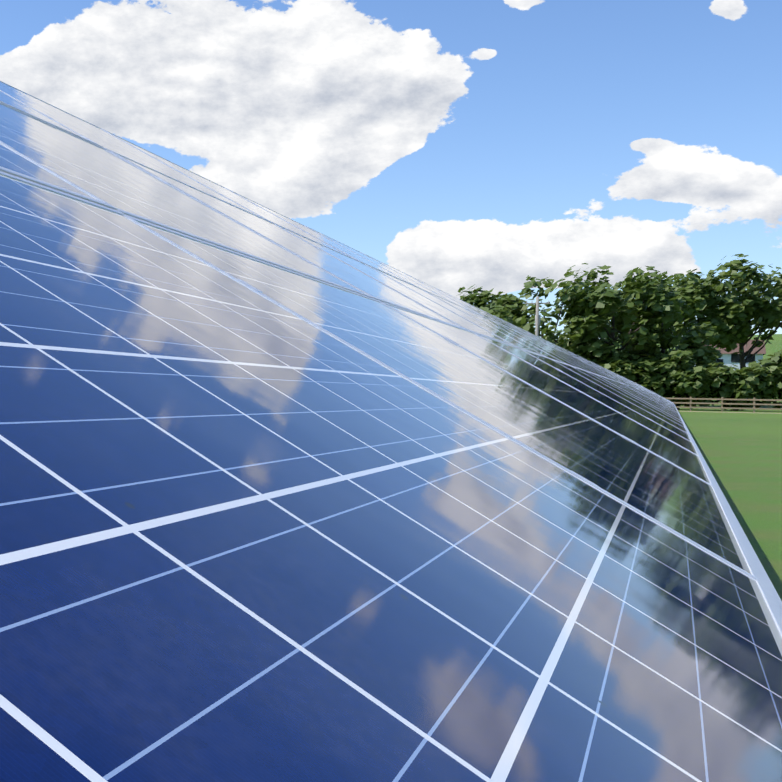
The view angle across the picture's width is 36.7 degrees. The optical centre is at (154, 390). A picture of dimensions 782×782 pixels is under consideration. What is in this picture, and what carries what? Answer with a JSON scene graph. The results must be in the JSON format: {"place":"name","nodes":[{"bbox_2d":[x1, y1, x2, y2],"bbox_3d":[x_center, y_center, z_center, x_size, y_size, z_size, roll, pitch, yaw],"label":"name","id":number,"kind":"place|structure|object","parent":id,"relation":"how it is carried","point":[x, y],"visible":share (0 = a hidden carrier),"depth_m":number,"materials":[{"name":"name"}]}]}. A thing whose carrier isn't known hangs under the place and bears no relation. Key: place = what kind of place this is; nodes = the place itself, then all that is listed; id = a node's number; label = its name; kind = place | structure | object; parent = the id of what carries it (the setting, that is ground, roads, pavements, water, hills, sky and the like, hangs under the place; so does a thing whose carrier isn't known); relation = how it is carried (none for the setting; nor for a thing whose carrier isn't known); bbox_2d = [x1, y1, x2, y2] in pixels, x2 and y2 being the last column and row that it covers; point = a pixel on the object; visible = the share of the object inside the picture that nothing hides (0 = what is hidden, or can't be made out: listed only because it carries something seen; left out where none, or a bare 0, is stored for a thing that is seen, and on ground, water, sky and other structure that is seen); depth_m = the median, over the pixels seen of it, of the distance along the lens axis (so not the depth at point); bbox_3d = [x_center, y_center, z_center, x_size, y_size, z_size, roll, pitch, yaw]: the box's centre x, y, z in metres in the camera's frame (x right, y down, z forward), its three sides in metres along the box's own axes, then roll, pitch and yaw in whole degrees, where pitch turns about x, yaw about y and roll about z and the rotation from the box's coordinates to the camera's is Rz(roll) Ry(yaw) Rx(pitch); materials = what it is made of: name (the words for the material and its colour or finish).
{"place":"outdoors","nodes":[
{"label":"outdoors","id":0,"kind":"place"},
{"bbox_2d":[0,0,781,339],"label":"sky","id":1,"kind":"structure","parent":0,"point":[452,145],"materials":[{"name":"blue"}]},
{"bbox_2d":[615,334,781,600],"bbox_3d":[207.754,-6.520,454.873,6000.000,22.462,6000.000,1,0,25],"label":"ground","id":2,"kind":"structure","parent":0,"point":[741,453],"depth_m":17.91,"materials":[{"name":"green plant"}]},
{"bbox_2d":[1,114,781,609],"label":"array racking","id":3,"kind":"object","parent":2,"relation":"on","point":[761,568],"visible":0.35,"depth_m":1.83,"materials":[{"name":"silver metal"}]},
{"bbox_2d":[0,81,781,635],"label":"solar module frames","id":4,"kind":"structure","parent":3,"relation":"on","point":[754,575],"depth_m":2.24,"materials":[{"name":"silver metal"}]},
{"bbox_2d":[0,81,781,781],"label":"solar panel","id":5,"kind":"object","parent":4,"relation":"in","point":[248,535],"visible":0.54,"depth_m":0.64,"materials":[{"name":"blue glass"}]},
{"bbox_2d":[525,296,549,336],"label":"utility pole","id":6,"kind":"object","parent":2,"relation":"on","point":[537,318],"visible":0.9,"depth_m":114.25,"materials":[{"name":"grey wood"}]},
{"bbox_2d":[458,254,781,410],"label":"tree line","id":7,"kind":"object","parent":2,"relation":"on","point":[644,313],"visible":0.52,"depth_m":119.14,"materials":[{"name":"green plant"}]},
{"bbox_2d":[665,397,781,412],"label":"field fence","id":8,"kind":"object","parent":2,"relation":"on","point":[722,403],"visible":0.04,"depth_m":103.58,"materials":[{"name":"brown wood"}]},
{"bbox_2d":[694,340,765,369],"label":"farm house","id":9,"kind":"structure","parent":0,"point":[728,359],"depth_m":202.87,"materials":[{"name":"tile"}]},
{"bbox_2d":[680,411,781,413],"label":"farm track road","id":10,"kind":"structure","parent":0,"point":[726,412],"depth_m":100.28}
]}

